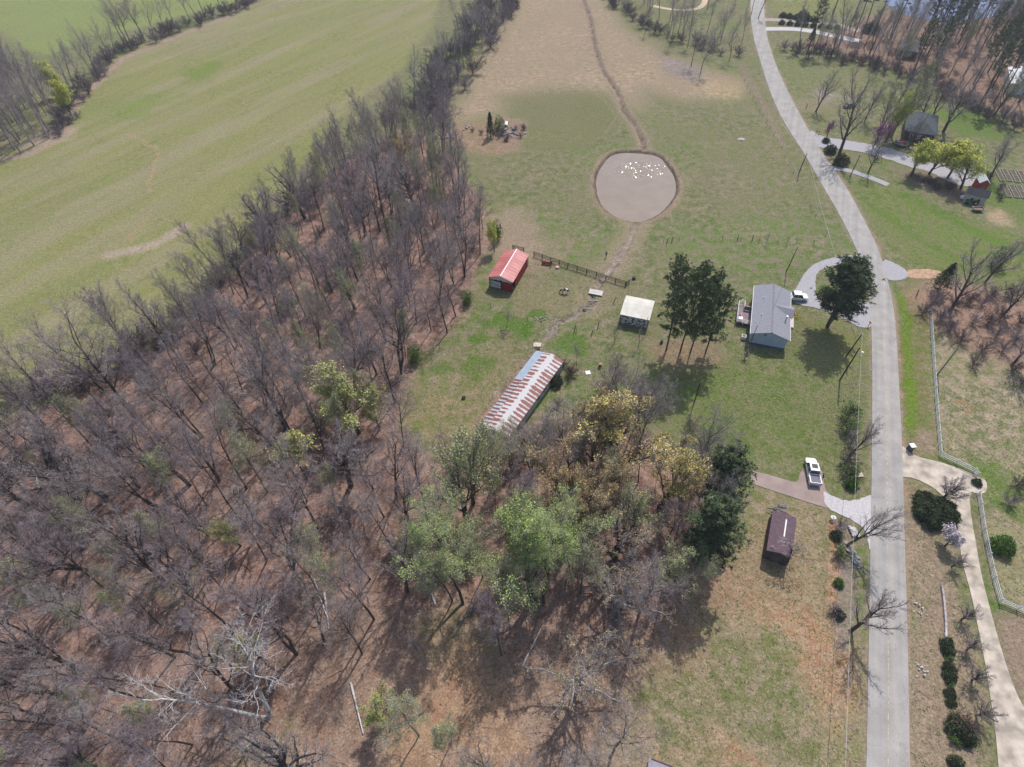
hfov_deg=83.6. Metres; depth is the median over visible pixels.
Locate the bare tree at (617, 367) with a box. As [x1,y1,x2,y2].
[596,352,628,392]
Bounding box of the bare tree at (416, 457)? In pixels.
[391,431,441,513]
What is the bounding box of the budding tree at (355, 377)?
[350,367,378,413]
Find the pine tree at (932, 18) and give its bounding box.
[920,0,950,43]
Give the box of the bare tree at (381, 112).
[373,102,390,149]
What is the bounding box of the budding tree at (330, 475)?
[315,461,343,506]
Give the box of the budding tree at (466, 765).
[459,759,478,766]
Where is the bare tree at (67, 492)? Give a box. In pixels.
[35,468,112,529]
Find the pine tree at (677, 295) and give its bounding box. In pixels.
[657,252,698,350]
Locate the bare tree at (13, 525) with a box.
[0,499,38,564]
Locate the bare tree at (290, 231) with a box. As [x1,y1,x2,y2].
[272,206,308,265]
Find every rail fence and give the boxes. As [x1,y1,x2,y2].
[929,306,980,476]
[978,490,1023,610]
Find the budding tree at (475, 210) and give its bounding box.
[472,206,480,235]
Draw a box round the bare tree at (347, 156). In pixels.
[335,138,364,194]
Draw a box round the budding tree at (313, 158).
[306,151,323,192]
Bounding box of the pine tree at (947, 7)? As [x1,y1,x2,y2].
[925,0,958,57]
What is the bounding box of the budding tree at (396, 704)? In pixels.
[373,686,428,756]
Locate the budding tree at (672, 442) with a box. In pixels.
[657,437,677,474]
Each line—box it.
[827,359,853,766]
[845,348,861,766]
[883,324,888,766]
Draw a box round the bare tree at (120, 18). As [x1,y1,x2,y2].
[104,0,129,40]
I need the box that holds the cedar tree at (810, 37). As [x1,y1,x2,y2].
[806,28,816,43]
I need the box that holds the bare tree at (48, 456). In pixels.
[0,397,83,503]
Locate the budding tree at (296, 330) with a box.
[287,319,315,365]
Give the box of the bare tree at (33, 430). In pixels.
[8,418,97,470]
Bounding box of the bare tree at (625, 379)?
[590,353,650,408]
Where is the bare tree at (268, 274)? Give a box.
[241,241,291,313]
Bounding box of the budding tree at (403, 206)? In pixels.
[397,193,410,218]
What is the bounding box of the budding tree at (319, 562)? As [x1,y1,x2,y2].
[297,550,348,599]
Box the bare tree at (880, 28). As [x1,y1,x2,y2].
[869,12,891,53]
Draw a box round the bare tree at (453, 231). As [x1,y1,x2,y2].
[437,202,484,277]
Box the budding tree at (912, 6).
[901,0,921,35]
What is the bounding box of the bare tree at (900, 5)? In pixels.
[887,0,908,36]
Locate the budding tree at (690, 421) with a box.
[679,411,702,451]
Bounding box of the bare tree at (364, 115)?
[357,96,375,152]
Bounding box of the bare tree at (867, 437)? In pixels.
[849,415,882,454]
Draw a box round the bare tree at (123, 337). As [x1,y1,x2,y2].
[108,324,158,379]
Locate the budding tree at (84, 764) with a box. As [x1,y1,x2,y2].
[75,757,106,766]
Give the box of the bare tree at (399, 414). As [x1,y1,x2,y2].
[372,382,420,446]
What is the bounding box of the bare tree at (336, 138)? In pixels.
[331,127,343,162]
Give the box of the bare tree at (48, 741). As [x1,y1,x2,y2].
[0,686,129,766]
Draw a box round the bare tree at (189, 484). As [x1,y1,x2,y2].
[57,408,191,492]
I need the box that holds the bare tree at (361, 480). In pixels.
[345,460,393,517]
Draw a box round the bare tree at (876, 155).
[866,135,887,171]
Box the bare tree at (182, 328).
[167,315,213,379]
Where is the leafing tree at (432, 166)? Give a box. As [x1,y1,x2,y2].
[424,144,437,182]
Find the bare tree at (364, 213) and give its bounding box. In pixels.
[354,185,381,249]
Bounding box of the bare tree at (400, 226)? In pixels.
[397,216,420,270]
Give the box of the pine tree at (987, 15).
[975,0,998,36]
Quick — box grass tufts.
[411,262,1023,766]
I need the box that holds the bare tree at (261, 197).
[247,184,283,252]
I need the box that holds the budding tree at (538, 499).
[502,486,546,530]
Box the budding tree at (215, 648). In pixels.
[206,633,237,670]
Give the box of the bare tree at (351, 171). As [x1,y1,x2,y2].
[341,154,360,211]
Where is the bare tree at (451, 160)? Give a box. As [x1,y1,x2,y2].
[445,151,457,201]
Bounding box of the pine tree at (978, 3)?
[958,0,988,43]
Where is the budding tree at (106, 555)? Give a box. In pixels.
[87,534,135,567]
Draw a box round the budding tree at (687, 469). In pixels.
[646,432,724,525]
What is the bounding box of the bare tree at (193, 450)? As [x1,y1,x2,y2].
[170,417,240,518]
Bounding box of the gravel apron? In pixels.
[883,259,907,280]
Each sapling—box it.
[185,601,201,620]
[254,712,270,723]
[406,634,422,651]
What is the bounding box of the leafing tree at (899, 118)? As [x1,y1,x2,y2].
[891,92,916,127]
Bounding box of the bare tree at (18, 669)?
[0,645,49,688]
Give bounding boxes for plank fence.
[512,245,523,251]
[533,252,625,285]
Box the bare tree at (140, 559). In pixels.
[75,498,165,582]
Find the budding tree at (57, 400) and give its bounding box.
[47,393,121,448]
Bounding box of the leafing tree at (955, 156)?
[944,138,973,178]
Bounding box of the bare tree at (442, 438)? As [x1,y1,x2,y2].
[423,425,464,477]
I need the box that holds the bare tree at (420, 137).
[413,122,427,174]
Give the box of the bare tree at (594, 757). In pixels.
[550,741,614,766]
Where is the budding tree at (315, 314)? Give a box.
[295,279,327,329]
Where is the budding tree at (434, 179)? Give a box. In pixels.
[425,161,446,216]
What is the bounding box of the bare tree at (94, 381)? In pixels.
[9,309,103,391]
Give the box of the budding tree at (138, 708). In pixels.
[117,692,173,726]
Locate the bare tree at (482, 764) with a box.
[447,724,514,766]
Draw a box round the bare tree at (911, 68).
[898,61,924,101]
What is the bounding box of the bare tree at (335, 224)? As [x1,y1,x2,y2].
[326,216,345,271]
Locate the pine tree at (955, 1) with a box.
[936,0,964,45]
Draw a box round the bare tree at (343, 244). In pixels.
[328,231,357,287]
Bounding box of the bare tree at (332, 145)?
[324,133,338,166]
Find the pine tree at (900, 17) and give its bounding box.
[891,0,911,38]
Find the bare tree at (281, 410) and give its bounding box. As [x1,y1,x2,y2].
[250,374,311,431]
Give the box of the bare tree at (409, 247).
[391,217,424,285]
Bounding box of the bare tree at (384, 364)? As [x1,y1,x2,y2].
[357,320,410,400]
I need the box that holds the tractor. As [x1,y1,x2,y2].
[965,199,978,205]
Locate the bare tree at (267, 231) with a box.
[252,209,286,270]
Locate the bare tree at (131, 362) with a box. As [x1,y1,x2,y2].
[118,354,176,408]
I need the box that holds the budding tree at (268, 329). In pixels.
[260,316,285,357]
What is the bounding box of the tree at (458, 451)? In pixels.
[423,422,500,527]
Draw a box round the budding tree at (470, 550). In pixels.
[455,525,494,577]
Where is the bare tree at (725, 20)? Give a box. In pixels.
[720,11,729,41]
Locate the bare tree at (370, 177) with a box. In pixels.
[362,155,380,204]
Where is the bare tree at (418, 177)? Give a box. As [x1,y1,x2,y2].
[398,154,425,213]
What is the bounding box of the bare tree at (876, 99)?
[865,82,889,120]
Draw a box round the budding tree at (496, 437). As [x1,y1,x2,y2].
[478,423,513,477]
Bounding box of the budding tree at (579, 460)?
[569,435,586,471]
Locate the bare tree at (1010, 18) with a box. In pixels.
[1004,0,1023,26]
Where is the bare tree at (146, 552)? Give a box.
[64,498,195,602]
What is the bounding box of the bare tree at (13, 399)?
[0,374,55,438]
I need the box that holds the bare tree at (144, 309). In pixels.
[123,290,180,361]
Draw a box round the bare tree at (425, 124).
[417,109,435,145]
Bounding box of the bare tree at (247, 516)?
[224,500,267,561]
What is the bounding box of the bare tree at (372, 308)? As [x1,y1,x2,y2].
[352,283,390,339]
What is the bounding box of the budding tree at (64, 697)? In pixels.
[53,683,115,713]
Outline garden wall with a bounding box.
[940,585,947,641]
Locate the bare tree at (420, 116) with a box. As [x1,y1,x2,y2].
[413,103,426,145]
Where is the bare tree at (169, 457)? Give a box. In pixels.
[160,437,207,506]
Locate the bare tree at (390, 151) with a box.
[376,130,407,189]
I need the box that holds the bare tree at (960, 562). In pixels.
[951,552,975,569]
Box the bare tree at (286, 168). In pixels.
[278,152,300,204]
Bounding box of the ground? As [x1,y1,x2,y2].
[0,0,1023,766]
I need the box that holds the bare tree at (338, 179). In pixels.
[333,159,361,201]
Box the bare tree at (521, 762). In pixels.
[506,750,542,766]
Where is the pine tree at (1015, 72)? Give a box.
[1003,45,1023,95]
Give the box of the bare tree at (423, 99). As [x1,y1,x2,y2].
[412,82,430,131]
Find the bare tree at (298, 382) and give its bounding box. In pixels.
[279,361,313,421]
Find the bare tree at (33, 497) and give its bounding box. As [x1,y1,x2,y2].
[0,481,79,535]
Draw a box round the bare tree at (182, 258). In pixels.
[172,252,210,295]
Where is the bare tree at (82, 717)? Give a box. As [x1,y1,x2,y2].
[55,685,144,759]
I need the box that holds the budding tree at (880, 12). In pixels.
[869,7,883,37]
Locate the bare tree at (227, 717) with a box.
[197,692,266,758]
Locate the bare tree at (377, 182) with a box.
[344,131,406,246]
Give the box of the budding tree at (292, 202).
[288,193,302,232]
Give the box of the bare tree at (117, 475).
[64,443,157,507]
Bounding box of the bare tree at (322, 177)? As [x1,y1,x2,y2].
[312,166,326,199]
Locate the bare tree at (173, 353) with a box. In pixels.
[142,330,203,404]
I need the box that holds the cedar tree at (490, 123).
[485,112,495,137]
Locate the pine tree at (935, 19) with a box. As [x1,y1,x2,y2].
[907,15,941,82]
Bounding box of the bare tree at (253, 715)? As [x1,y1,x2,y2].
[102,652,267,766]
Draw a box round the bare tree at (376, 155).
[363,127,389,190]
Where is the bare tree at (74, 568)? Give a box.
[0,510,92,621]
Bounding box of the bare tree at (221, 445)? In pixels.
[176,392,248,488]
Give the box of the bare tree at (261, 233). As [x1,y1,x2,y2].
[248,216,276,278]
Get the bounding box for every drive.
[751,467,828,507]
[765,18,859,31]
[766,27,860,42]
[793,255,870,327]
[824,491,870,548]
[902,446,1023,766]
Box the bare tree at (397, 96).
[385,76,407,132]
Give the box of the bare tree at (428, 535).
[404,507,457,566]
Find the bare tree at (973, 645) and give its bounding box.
[964,627,991,652]
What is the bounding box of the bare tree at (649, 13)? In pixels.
[645,4,653,31]
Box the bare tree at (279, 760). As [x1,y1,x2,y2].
[191,713,336,766]
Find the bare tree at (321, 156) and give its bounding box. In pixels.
[312,134,334,180]
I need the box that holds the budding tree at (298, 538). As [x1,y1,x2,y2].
[289,524,309,551]
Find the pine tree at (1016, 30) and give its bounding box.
[990,15,1023,82]
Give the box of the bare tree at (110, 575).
[90,557,161,625]
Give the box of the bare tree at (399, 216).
[387,186,418,249]
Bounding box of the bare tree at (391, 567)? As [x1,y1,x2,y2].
[363,518,424,592]
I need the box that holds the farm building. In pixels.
[1004,66,1023,95]
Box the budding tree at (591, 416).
[553,376,623,480]
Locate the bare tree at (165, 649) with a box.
[89,612,210,673]
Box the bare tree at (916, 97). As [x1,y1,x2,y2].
[889,73,935,136]
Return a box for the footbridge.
[589,289,602,295]
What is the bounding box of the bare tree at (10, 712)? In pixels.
[0,677,85,752]
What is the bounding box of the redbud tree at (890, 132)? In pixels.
[881,120,896,146]
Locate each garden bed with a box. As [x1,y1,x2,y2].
[994,168,1004,181]
[1001,169,1012,181]
[1002,183,1012,197]
[1008,184,1019,198]
[1009,170,1020,182]
[1015,185,1023,198]
[1017,170,1023,181]
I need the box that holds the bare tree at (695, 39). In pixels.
[686,25,706,65]
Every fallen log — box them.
[165,674,201,712]
[321,592,330,628]
[350,682,363,732]
[389,708,423,730]
[453,607,473,636]
[522,628,543,665]
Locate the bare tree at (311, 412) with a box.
[286,381,324,448]
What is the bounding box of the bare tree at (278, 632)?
[200,553,304,676]
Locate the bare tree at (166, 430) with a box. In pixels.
[131,404,202,468]
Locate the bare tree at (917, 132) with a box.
[908,110,930,146]
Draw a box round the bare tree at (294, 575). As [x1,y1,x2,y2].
[272,537,331,602]
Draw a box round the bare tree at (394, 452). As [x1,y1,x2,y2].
[372,407,421,497]
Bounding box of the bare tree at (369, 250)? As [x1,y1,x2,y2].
[359,230,381,300]
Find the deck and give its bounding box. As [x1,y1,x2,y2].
[735,300,750,325]
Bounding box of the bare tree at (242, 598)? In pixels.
[224,580,288,617]
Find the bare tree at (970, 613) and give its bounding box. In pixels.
[959,603,982,623]
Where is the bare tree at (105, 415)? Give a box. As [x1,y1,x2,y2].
[72,394,128,449]
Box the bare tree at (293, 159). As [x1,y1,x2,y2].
[282,146,300,190]
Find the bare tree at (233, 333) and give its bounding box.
[221,317,254,371]
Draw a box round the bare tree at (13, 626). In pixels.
[0,590,39,640]
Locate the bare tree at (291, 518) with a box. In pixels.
[223,455,333,578]
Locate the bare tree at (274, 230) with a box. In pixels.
[248,209,294,257]
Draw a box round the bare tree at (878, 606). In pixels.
[848,587,917,637]
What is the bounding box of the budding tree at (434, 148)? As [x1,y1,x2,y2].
[425,133,448,184]
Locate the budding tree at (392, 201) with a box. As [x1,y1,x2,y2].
[389,185,399,221]
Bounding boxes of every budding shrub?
[150,308,184,335]
[176,285,206,307]
[195,273,217,288]
[204,257,233,275]
[207,258,232,282]
[236,234,258,246]
[486,426,525,464]
[508,425,550,459]
[535,418,553,432]
[540,404,577,436]
[620,0,633,6]
[666,32,677,40]
[706,37,720,49]
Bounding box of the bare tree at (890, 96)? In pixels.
[879,84,903,121]
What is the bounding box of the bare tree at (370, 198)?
[348,168,386,231]
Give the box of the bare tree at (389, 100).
[376,85,401,135]
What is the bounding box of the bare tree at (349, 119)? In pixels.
[345,110,356,139]
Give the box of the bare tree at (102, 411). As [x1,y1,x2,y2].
[75,391,145,468]
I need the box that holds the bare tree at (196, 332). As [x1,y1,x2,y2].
[171,281,220,364]
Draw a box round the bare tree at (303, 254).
[287,234,318,282]
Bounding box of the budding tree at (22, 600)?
[6,572,61,615]
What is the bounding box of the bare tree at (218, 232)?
[207,225,235,294]
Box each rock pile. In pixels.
[494,126,526,139]
[844,541,866,573]
[847,525,859,536]
[915,662,928,676]
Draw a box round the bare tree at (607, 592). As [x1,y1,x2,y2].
[579,535,677,657]
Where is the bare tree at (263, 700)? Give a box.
[187,595,296,721]
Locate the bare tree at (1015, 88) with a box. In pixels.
[994,66,1023,115]
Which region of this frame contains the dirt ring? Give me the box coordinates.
[650,0,707,10]
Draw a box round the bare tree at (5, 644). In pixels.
[0,593,84,693]
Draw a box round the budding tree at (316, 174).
[311,166,327,198]
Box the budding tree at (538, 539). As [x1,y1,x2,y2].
[465,485,572,619]
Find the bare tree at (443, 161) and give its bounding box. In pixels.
[439,140,459,192]
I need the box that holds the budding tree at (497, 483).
[483,467,503,508]
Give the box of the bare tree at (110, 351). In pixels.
[80,334,155,402]
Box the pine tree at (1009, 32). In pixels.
[987,10,1023,72]
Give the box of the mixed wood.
[797,0,1023,124]
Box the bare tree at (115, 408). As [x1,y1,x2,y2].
[96,393,170,463]
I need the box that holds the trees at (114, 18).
[45,0,765,99]
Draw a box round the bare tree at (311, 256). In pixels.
[285,242,322,301]
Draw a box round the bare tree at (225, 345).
[213,330,241,388]
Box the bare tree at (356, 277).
[325,232,359,281]
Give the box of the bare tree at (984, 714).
[973,695,1009,732]
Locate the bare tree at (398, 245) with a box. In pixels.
[378,220,410,288]
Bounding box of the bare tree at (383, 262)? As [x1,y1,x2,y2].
[365,235,398,287]
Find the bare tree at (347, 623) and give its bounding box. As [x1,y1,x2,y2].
[303,587,363,653]
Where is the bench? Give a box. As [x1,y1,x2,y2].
[744,306,751,310]
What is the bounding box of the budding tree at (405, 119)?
[399,112,414,155]
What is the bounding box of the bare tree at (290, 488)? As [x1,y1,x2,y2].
[249,452,323,531]
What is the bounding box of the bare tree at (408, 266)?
[390,255,414,304]
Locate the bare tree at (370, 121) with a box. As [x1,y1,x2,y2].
[359,104,378,146]
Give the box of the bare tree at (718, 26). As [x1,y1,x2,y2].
[710,22,720,52]
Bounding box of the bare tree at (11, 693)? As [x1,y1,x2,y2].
[0,662,43,716]
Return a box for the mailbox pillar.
[906,443,916,451]
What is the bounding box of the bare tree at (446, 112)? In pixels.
[437,100,453,141]
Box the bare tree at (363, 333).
[351,320,378,374]
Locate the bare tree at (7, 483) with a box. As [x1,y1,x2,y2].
[0,460,29,506]
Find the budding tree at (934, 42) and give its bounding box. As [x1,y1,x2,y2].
[924,28,946,63]
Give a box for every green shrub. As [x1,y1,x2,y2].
[407,344,422,365]
[461,288,474,306]
[493,114,504,130]
[494,217,503,242]
[831,576,844,588]
[832,541,853,562]
[836,413,862,437]
[838,400,862,417]
[841,462,860,481]
[842,477,858,491]
[924,61,938,76]
[944,655,954,664]
[946,681,955,688]
[947,732,964,747]
[948,709,960,718]
[985,534,1017,561]
[988,244,1013,268]
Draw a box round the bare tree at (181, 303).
[161,281,227,338]
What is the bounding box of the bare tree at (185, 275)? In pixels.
[162,250,209,308]
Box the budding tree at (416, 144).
[400,140,420,197]
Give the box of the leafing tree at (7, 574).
[0,557,34,589]
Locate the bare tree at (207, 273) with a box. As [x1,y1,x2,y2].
[191,250,230,310]
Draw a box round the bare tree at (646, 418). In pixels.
[613,375,681,440]
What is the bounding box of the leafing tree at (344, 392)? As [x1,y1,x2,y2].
[298,359,378,434]
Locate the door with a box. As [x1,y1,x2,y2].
[769,555,781,562]
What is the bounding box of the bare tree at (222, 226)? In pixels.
[204,217,238,275]
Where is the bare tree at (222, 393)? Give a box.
[211,373,244,433]
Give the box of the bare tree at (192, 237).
[172,218,214,268]
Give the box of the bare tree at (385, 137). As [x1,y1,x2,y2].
[376,131,391,171]
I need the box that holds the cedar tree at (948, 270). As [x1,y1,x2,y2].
[926,262,957,293]
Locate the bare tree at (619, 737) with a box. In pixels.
[588,697,673,766]
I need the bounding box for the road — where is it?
[750,0,909,766]
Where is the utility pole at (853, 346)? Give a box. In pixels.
[845,334,862,356]
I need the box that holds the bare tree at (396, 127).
[380,103,402,135]
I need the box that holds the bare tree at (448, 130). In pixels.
[443,114,454,167]
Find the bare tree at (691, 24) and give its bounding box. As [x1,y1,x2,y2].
[684,13,699,47]
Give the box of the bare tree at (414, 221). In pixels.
[406,198,422,266]
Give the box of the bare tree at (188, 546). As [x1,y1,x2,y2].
[155,521,225,591]
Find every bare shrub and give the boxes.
[0,383,22,408]
[4,361,65,403]
[6,370,34,400]
[8,545,40,564]
[16,374,51,399]
[33,566,71,601]
[35,125,49,136]
[43,482,70,506]
[44,363,88,390]
[44,742,87,766]
[45,104,65,119]
[48,122,63,130]
[49,102,71,112]
[49,108,63,119]
[49,124,63,136]
[53,117,65,127]
[57,358,94,392]
[60,357,108,381]
[62,111,76,122]
[65,82,81,93]
[68,88,78,104]
[69,532,87,549]
[70,71,85,85]
[70,109,81,117]
[71,77,93,93]
[72,91,87,102]
[80,520,99,541]
[82,61,102,77]
[86,420,119,441]
[88,53,101,64]
[89,59,109,75]
[90,367,115,385]
[91,69,101,78]
[93,45,113,62]
[93,56,111,69]
[94,340,138,366]
[98,50,118,62]
[99,397,117,414]
[101,43,117,54]
[103,329,147,365]
[106,546,129,568]
[110,323,158,349]
[110,432,133,443]
[113,34,136,49]
[114,41,124,50]
[118,352,149,373]
[120,316,154,351]
[126,366,156,384]
[129,36,139,46]
[131,31,144,42]
[140,326,166,347]
[141,323,170,345]
[144,27,162,41]
[146,440,168,459]
[147,471,172,493]
[152,22,168,36]
[155,19,175,33]
[157,17,177,32]
[165,606,195,633]
[166,305,182,321]
[171,20,184,31]
[177,15,192,25]
[184,337,205,352]
[191,283,210,297]
[192,13,204,24]
[197,10,208,19]
[200,3,214,16]
[215,3,226,14]
[216,0,234,13]
[225,249,240,263]
[228,0,241,10]
[228,413,244,431]
[237,0,251,7]
[240,237,256,254]
[248,674,285,700]
[267,412,289,426]
[269,288,300,313]
[272,195,289,209]
[280,201,291,213]
[295,400,328,434]
[312,224,324,235]
[315,494,355,527]
[321,276,334,290]
[331,316,350,333]
[332,434,358,455]
[333,169,358,186]
[376,531,424,575]
[403,92,424,112]
[405,78,439,101]
[407,55,439,83]
[410,95,439,117]
[415,66,453,92]
[419,92,449,119]
[423,46,445,63]
[423,79,463,107]
[423,237,439,253]
[431,54,454,82]
[432,105,453,121]
[437,83,452,102]
[439,68,468,91]
[440,36,462,56]
[440,163,454,172]
[441,54,453,68]
[445,55,463,77]
[448,35,469,54]
[451,529,486,564]
[452,13,473,33]
[453,51,487,74]
[456,32,477,51]
[456,73,473,89]
[457,7,474,25]
[458,28,476,48]
[463,25,484,42]
[465,0,489,14]
[465,593,487,622]
[466,230,483,247]
[468,3,487,16]
[469,12,489,29]
[479,21,497,38]
[481,0,496,11]
[481,28,500,48]
[483,11,500,28]
[485,504,519,532]
[487,21,507,38]
[492,1,509,21]
[497,452,534,481]
[498,0,517,16]
[500,0,520,14]
[518,423,532,437]
[548,395,564,409]
[561,355,571,369]
[561,363,581,377]
[566,747,591,766]
[590,375,612,394]
[607,0,620,6]
[609,590,640,636]
[623,2,637,13]
[627,11,637,19]
[635,14,653,26]
[649,19,660,32]
[652,23,669,33]
[677,32,687,40]
[692,32,702,42]
[694,37,707,48]
[701,35,711,47]
[733,46,746,55]
[776,38,791,49]
[793,47,801,54]
[794,38,809,50]
[802,45,816,57]
[812,41,829,52]
[825,46,837,56]
[826,601,845,619]
[831,48,843,57]
[831,515,850,530]
[837,429,861,448]
[839,53,851,63]
[839,445,862,467]
[847,48,860,59]
[855,54,870,64]
[869,54,884,66]
[869,55,887,69]
[882,62,892,73]
[888,58,902,68]
[894,62,905,71]
[896,67,907,76]
[908,64,925,77]
[916,302,935,316]
[926,69,948,80]
[926,290,953,309]
[933,81,948,88]
[934,182,946,188]
[934,304,957,324]
[935,85,955,97]
[940,77,956,86]
[940,315,961,331]
[946,293,969,309]
[947,182,957,189]
[948,702,985,735]
[949,81,959,90]
[954,327,978,343]
[958,290,984,304]
[962,96,975,104]
[967,100,980,109]
[969,310,986,324]
[969,352,987,367]
[972,336,996,352]
[974,291,995,304]
[976,102,987,112]
[978,309,1005,327]
[981,109,994,119]
[984,105,995,114]
[987,319,1011,338]
[989,284,1008,299]
[991,338,1017,353]
[993,106,1016,121]
[993,305,1016,319]
[1001,487,1023,505]
[1002,281,1023,298]
[1007,355,1023,371]
[1009,114,1023,129]
[1010,329,1023,343]
[1010,474,1023,490]
[1015,371,1023,384]
[1017,310,1023,326]
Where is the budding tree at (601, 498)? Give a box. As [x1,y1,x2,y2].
[551,459,620,540]
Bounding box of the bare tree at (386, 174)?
[372,150,402,211]
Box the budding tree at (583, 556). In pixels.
[559,528,612,593]
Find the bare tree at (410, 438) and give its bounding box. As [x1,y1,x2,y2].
[392,424,431,474]
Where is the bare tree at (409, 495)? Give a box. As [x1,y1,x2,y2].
[384,461,424,523]
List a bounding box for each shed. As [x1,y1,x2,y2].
[620,295,654,327]
[647,757,674,766]
[762,511,796,565]
[963,186,991,205]
[972,173,989,189]
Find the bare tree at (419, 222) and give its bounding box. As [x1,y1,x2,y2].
[398,191,432,252]
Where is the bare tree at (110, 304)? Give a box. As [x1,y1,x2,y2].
[85,278,143,368]
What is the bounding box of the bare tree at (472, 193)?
[468,178,487,228]
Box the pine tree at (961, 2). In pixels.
[943,0,975,46]
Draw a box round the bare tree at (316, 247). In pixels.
[307,232,333,291]
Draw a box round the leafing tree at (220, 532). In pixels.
[201,517,241,546]
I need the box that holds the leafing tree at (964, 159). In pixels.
[946,138,990,188]
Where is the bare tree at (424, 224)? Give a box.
[416,213,433,254]
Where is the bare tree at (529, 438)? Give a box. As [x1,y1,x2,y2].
[495,408,556,475]
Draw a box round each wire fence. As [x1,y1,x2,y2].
[646,236,822,243]
[742,73,827,235]
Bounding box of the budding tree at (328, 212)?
[322,195,347,234]
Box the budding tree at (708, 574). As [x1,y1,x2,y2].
[686,548,723,590]
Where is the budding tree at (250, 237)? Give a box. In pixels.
[241,229,260,263]
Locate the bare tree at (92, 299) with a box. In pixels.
[68,284,122,340]
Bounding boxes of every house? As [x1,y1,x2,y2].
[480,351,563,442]
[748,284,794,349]
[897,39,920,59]
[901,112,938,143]
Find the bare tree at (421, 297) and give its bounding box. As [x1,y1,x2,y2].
[412,281,442,330]
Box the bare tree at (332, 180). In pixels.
[320,156,345,216]
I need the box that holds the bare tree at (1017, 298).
[1005,274,1023,314]
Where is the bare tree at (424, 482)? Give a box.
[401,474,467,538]
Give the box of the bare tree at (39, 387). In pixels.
[15,368,91,444]
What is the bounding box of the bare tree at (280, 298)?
[258,284,298,336]
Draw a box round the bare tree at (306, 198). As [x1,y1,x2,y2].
[291,178,319,244]
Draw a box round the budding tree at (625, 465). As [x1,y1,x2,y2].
[573,442,639,518]
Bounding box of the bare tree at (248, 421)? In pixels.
[205,388,281,453]
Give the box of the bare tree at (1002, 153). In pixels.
[988,132,1019,177]
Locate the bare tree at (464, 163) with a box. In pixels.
[457,154,469,200]
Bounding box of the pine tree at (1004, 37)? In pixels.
[971,28,1011,93]
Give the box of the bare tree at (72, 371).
[35,347,109,415]
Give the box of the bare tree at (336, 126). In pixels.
[326,103,346,161]
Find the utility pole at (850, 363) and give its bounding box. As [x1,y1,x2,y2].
[839,347,863,380]
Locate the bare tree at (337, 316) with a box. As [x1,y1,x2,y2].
[326,290,373,364]
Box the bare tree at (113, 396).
[100,387,163,444]
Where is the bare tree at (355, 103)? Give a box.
[345,86,369,144]
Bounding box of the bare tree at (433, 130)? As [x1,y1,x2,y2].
[422,115,438,167]
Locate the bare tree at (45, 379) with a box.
[35,372,55,392]
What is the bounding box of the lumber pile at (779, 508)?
[767,501,787,512]
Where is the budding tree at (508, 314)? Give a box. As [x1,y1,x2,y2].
[502,308,514,322]
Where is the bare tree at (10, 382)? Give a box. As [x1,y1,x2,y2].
[0,354,45,424]
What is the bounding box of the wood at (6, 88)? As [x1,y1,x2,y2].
[0,37,57,154]
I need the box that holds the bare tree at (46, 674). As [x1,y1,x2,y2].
[12,648,144,708]
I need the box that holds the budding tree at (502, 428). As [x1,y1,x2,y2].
[493,415,521,470]
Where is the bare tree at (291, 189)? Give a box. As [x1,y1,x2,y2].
[248,162,309,218]
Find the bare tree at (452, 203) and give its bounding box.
[435,192,480,246]
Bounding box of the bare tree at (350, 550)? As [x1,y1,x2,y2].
[325,516,382,579]
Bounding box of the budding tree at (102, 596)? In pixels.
[95,581,143,615]
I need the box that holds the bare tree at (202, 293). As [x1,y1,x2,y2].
[184,272,237,344]
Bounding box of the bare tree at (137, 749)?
[104,713,171,766]
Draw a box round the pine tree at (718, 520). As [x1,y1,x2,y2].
[675,487,752,574]
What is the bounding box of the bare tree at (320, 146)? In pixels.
[311,128,331,181]
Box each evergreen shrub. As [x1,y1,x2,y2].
[550,374,563,388]
[778,12,786,17]
[786,12,792,18]
[795,10,809,21]
[811,16,818,22]
[822,137,829,143]
[823,144,837,154]
[828,529,842,541]
[833,153,850,166]
[834,608,846,621]
[862,20,879,33]
[911,489,962,531]
[938,636,954,650]
[940,645,956,656]
[941,661,958,673]
[941,669,958,684]
[943,687,956,700]
[944,696,958,707]
[944,714,973,745]
[946,753,966,766]
[955,724,978,748]
[971,478,982,487]
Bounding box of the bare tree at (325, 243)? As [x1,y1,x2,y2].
[313,233,350,299]
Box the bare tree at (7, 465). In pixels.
[0,427,26,492]
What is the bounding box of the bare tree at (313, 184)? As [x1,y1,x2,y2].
[301,169,331,230]
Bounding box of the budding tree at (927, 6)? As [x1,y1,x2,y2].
[916,0,933,28]
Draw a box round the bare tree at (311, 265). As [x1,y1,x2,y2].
[300,260,330,310]
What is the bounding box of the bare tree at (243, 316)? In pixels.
[228,302,269,350]
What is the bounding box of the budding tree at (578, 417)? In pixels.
[568,403,599,444]
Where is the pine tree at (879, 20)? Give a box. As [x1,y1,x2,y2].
[874,0,886,33]
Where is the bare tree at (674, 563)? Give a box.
[642,533,700,601]
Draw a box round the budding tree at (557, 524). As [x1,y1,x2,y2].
[542,507,571,552]
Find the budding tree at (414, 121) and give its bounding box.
[410,110,425,153]
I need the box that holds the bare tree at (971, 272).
[948,236,1002,310]
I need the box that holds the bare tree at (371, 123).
[358,106,379,163]
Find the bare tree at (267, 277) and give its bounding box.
[252,259,285,324]
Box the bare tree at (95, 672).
[58,641,173,700]
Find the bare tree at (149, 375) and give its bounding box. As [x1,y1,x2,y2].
[123,345,185,421]
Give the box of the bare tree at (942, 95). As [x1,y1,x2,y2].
[931,78,954,113]
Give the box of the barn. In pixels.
[489,249,528,291]
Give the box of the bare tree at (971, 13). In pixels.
[960,0,982,34]
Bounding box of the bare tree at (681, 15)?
[673,0,687,38]
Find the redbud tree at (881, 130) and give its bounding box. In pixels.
[872,122,888,148]

